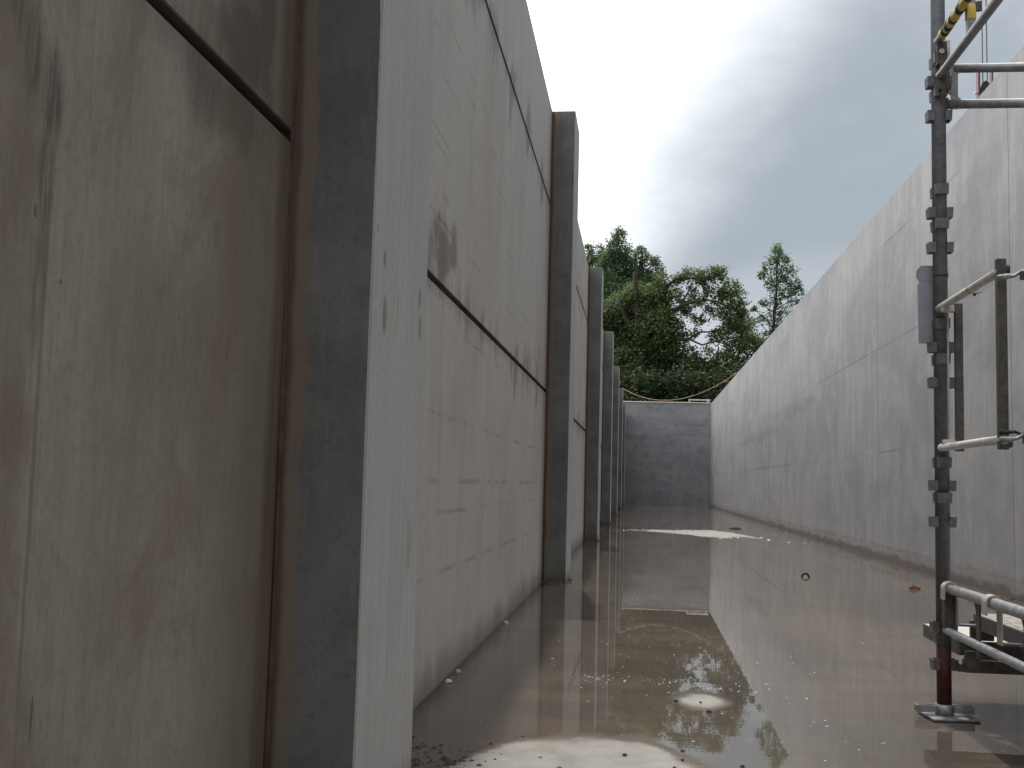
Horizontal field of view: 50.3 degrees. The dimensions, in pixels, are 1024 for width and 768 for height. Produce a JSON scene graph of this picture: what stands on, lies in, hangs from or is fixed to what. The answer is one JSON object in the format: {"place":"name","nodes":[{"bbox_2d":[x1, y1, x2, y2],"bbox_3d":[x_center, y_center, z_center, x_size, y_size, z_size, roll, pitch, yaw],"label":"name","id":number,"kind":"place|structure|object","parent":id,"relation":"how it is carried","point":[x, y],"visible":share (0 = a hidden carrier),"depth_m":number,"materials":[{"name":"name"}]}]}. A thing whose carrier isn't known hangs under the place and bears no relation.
{"place":"outdoors","nodes":[
{"label":"outdoors","id":0,"kind":"place"},
{"bbox_2d":[411,528,1023,767],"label":"floor slab","id":1,"kind":"structure","parent":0,"point":[509,686],"depth_m":3.85,"materials":[{"name":"concrete"}]},
{"bbox_2d":[0,0,290,767],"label":"wall panel","id":2,"kind":"structure","parent":1,"relation":"on","point":[145,148],"depth_m":1.58,"materials":[{"name":"concrete"}]},
{"bbox_2d":[146,0,296,131],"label":"wall panel","id":3,"kind":"structure","parent":2,"relation":"on","point":[245,49],"depth_m":2.04,"materials":[{"name":"concrete"}]},
{"bbox_2d":[263,0,435,767],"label":"concrete column","id":4,"kind":"structure","parent":1,"relation":"on","point":[340,674],"depth_m":2.26,"materials":[{"name":"grey concrete"}]},
{"bbox_2d":[445,679,451,683],"bbox_3d":[-0.239,1.116,4.089,0.030,0.021,0.029,4,-6,-29],"label":"mortar lump","id":5,"kind":"object","parent":1,"relation":"on","point":[448,681],"visible":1,"depth_m":4.08,"materials":[{"name":"beige concrete"}]},
{"bbox_2d":[411,725,523,767],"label":"mud crumbs","id":6,"kind":"object","parent":1,"relation":"on","point":[444,758],"visible":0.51,"depth_m":2.98,"materials":[{"name":"brown soil"}]},
{"bbox_2d":[413,277,545,709],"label":"wall panel","id":7,"kind":"structure","parent":1,"relation":"on","point":[480,553],"depth_m":4.75,"materials":[{"name":"concrete"}]},
{"bbox_2d":[427,0,549,389],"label":"wall panel","id":8,"kind":"structure","parent":7,"relation":"on","point":[488,244],"depth_m":5.06,"materials":[{"name":"concrete"}]},
{"bbox_2d":[485,0,552,202],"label":"wall panel","id":9,"kind":"structure","parent":8,"relation":"on","point":[513,28],"depth_m":6.77,"materials":[{"name":"concrete"}]},
{"bbox_2d":[542,111,578,582],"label":"concrete column","id":10,"kind":"structure","parent":1,"relation":"on","point":[557,506],"depth_m":8.53,"materials":[{"name":"grey concrete"}]},
{"bbox_2d":[571,421,585,551],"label":"wall panel","id":11,"kind":"structure","parent":1,"relation":"on","point":[578,487],"depth_m":13.07,"materials":[{"name":"concrete"}]},
{"bbox_2d":[574,288,587,429],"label":"wall panel","id":12,"kind":"structure","parent":11,"relation":"on","point":[580,374],"depth_m":13.22,"materials":[{"name":"concrete"}]},
{"bbox_2d":[542,505,624,582],"bbox_3d":[2.157,2.952,23.937,0.270,0.025,31.742,1,-5,7],"label":"column foot silt","id":13,"kind":"object","parent":1,"relation":"on","point":[571,579],"depth_m":8.33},
{"bbox_2d":[584,267,603,540],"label":"concrete column","id":14,"kind":"structure","parent":1,"relation":"on","point":[593,408],"depth_m":14.72,"materials":[{"name":"grey concrete"}]},
{"bbox_2d":[576,223,588,320],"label":"wall panel","id":15,"kind":"structure","parent":14,"relation":"attached to","point":[582,279],"depth_m":13.31,"materials":[{"name":"concrete"}]},
{"bbox_2d":[599,447,601,524],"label":"wall panel","id":16,"kind":"structure","parent":1,"relation":"on","point":[600,485],"depth_m":20.45,"materials":[{"name":"concrete"}]},
{"bbox_2d":[601,369,602,446],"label":"wall panel","id":17,"kind":"structure","parent":16,"relation":"on","point":[601,406],"depth_m":20.70,"materials":[{"name":"concrete"}]},
{"bbox_2d":[600,331,613,523],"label":"concrete column","id":18,"kind":"structure","parent":1,"relation":"on","point":[607,417],"depth_m":20.92,"materials":[{"name":"grey concrete"}]},
{"bbox_2d":[602,330,603,368],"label":"wall panel","id":19,"kind":"structure","parent":18,"relation":"attached to","point":[602,348],"depth_m":20.64,"materials":[{"name":"concrete"}]},
{"bbox_2d":[611,366,619,514],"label":"concrete column","id":20,"kind":"structure","parent":1,"relation":"on","point":[615,436],"depth_m":27.12,"materials":[{"name":"grey concrete"}]},
{"bbox_2d":[617,388,622,508],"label":"concrete column","id":21,"kind":"structure","parent":1,"relation":"on","point":[620,437],"depth_m":33.32,"materials":[{"name":"grey concrete"}]},
{"bbox_2d":[621,403,625,505],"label":"concrete column","id":22,"kind":"structure","parent":1,"relation":"on","point":[623,451],"depth_m":39.52,"materials":[{"name":"grey concrete"}]},
{"bbox_2d":[711,507,1015,601],"bbox_3d":[5.362,2.984,23.368,0.291,0.022,33.970,1,-5,7],"label":"wall foot rubble","id":23,"kind":"object","parent":1,"relation":"on","point":[1011,598],"depth_m":10.94,"materials":[{"name":"grey concrete"}]},
{"bbox_2d":[505,504,1023,639],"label":"water","id":24,"kind":"structure","parent":0,"point":[700,581],"depth_m":8.64,"materials":[{"name":"liquid"}]},
{"bbox_2d":[535,569,882,760],"bbox_3d":[2.408,1.851,11.507,3.128,0.002,17.858,1,-5,7],"label":"floating scum","id":25,"kind":"object","parent":24,"relation":"on","point":[689,683],"visible":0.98,"depth_m":4.19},
{"bbox_2d":[914,0,1023,722],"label":"scaffold","id":26,"kind":"object","parent":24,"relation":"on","point":[941,82],"visible":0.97,"depth_m":3.75,"materials":[{"name":"metal"}]},
{"bbox_2d":[916,265,948,343],"bbox_3d":[1.484,-0.284,3.831,0.112,0.279,0.064,1,-5,7],"label":"tag holder","id":27,"kind":"object","parent":26,"relation":"attached to","point":[924,275],"visible":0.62,"depth_m":3.86,"materials":[{"name":"grey plastic"}]},
{"bbox_2d":[923,624,1023,657],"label":"deck board","id":28,"kind":"object","parent":26,"relation":"on","point":[958,647],"visible":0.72,"depth_m":3.70,"materials":[{"name":"metal"}]},
{"bbox_2d":[935,258,1023,450],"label":"guard frame","id":29,"kind":"object","parent":26,"relation":"attached to","point":[999,274],"visible":1,"depth_m":3.17,"materials":[{"name":"metal"}]},
{"bbox_2d":[940,581,1023,648],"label":"deck board","id":30,"kind":"object","parent":26,"relation":"on","point":[1007,628],"visible":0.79,"depth_m":3.37,"materials":[{"name":"metal"}]},
{"bbox_2d":[527,0,1023,395],"label":"sky","id":31,"kind":"structure","parent":0,"point":[720,132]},
{"bbox_2d":[909,585,920,588],"bbox_3d":[3.151,1.588,8.535,0.085,0.034,0.026,1,-5,4],"label":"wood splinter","id":32,"kind":"object","parent":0,"point":[913,587],"visible":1,"depth_m":8.53,"materials":[{"name":"brown wood"}]},
{"bbox_2d":[974,0,992,98],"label":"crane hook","id":33,"kind":"object","parent":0,"point":[981,88],"visible":0.1,"depth_m":21.70,"materials":[{"name":"black metal"}]},
{"bbox_3d":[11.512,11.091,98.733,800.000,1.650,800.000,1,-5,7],"label":"ground","id":34,"kind":"structure","parent":0,"visible":0},
{"bbox_2d":[584,241,607,296],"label":"poplar tree","id":35,"kind":"object","parent":34,"relation":"on","point":[590,257],"visible":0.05,"depth_m":61.91,"materials":[{"name":"green plant"}]},
{"bbox_2d":[592,225,644,370],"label":"poplar tree","id":36,"kind":"object","parent":34,"relation":"on","point":[615,264],"visible":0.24,"depth_m":60.03,"materials":[{"name":"green plant"}]},
{"bbox_2d":[619,370,642,400],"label":"shrub","id":37,"kind":"object","parent":34,"relation":"on","point":[624,380],"visible":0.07,"depth_m":47.30,"materials":[{"name":"green plant"}]},
{"bbox_2d":[625,245,669,373],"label":"poplar tree","id":38,"kind":"object","parent":34,"relation":"on","point":[647,272],"visible":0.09,"depth_m":60.88,"materials":[{"name":"green plant"}]},
{"bbox_2d":[622,364,673,401],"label":"shrub","id":39,"kind":"object","parent":34,"relation":"on","point":[636,385],"visible":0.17,"depth_m":46.49,"materials":[{"name":"green plant"}]},
{"bbox_2d":[623,401,710,505],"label":"end wall","id":40,"kind":"structure","parent":34,"relation":"on","point":[667,453],"depth_m":42.98,"materials":[{"name":"concrete"}]},
{"bbox_2d":[689,399,709,401],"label":"timber rail","id":41,"kind":"object","parent":40,"relation":"on","point":[707,400],"visible":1,"depth_m":43.06,"materials":[{"name":"white wood"}]},
{"bbox_2d":[654,365,700,401],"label":"shrub","id":42,"kind":"object","parent":34,"relation":"on","point":[674,393],"visible":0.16,"depth_m":46.41,"materials":[{"name":"green plant"}]},
{"bbox_2d":[603,263,765,399],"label":"oak tree","id":43,"kind":"object","parent":34,"relation":"on","point":[645,319],"visible":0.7,"depth_m":49.63,"materials":[{"name":"green plant"}]},
{"bbox_2d":[682,366,722,401],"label":"shrub","id":44,"kind":"object","parent":34,"relation":"on","point":[699,379],"visible":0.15,"depth_m":46.38,"materials":[{"name":"green plant"}]},
{"bbox_2d":[694,367,736,402],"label":"shrub","id":45,"kind":"object","parent":34,"relation":"on","point":[716,391],"visible":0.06,"depth_m":45.74,"materials":[{"name":"green plant"}]},
{"bbox_2d":[729,354,749,378],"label":"shrub","id":46,"kind":"object","parent":34,"relation":"on","point":[740,365],"visible":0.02,"depth_m":45.95,"materials":[{"name":"green plant"}]},
{"bbox_2d":[750,241,806,347],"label":"poplar tree","id":47,"kind":"object","parent":34,"relation":"on","point":[777,281],"visible":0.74,"depth_m":64.38,"materials":[{"name":"green plant"}]},
{"bbox_2d":[710,46,1023,600],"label":"cast wall","id":48,"kind":"structure","parent":34,"relation":"on","point":[822,415],"depth_m":11.75,"materials":[{"name":"concrete"}]},
{"bbox_2d":[624,369,741,400],"bbox_3d":[4.880,0.061,31.727,0.013,0.802,4.716,6,-7,-39],"label":"rope","id":49,"kind":"object","parent":48,"relation":"attached to","point":[686,397],"visible":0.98,"depth_m":31.47,"materials":[{"name":"beige fabric"}]}
]}

